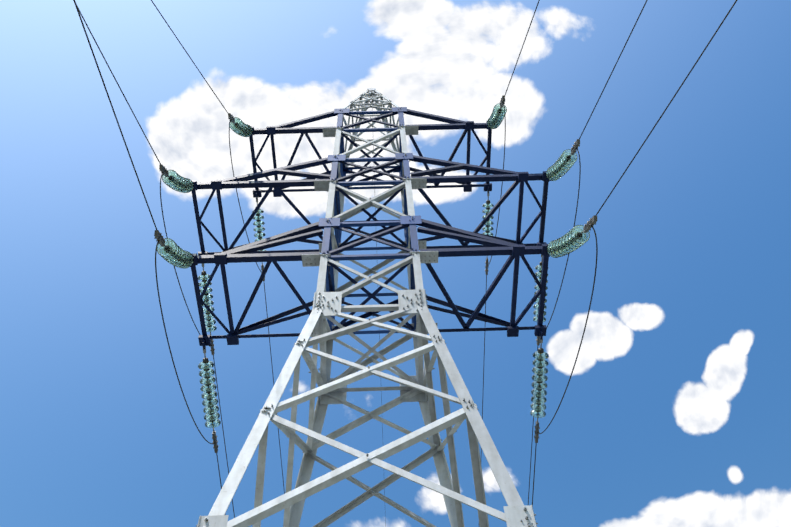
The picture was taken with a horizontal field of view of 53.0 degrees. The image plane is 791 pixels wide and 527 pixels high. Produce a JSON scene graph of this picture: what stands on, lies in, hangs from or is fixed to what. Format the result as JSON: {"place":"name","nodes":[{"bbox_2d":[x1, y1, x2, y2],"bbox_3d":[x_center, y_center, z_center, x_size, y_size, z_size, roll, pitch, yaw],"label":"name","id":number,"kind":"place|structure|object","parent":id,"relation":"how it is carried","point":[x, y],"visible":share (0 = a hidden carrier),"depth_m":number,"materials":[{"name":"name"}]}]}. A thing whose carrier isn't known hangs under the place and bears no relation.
{"place":"outdoors","nodes":[
{"label":"outdoors","id":0,"kind":"place"},
{"bbox_2d":[0,0,790,526],"label":"sky","id":1,"kind":"structure","parent":0,"point":[674,410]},
{"label":"ground","id":2,"kind":"structure","parent":0,"visible":0},
{"bbox_2d":[73,0,736,526],"bbox_3d":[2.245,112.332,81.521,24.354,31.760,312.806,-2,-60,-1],"label":"pylon","id":3,"kind":"object","parent":2,"relation":"on","point":[323,328],"visible":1,"depth_m":17.76,"materials":[{"name":"grey metal"}]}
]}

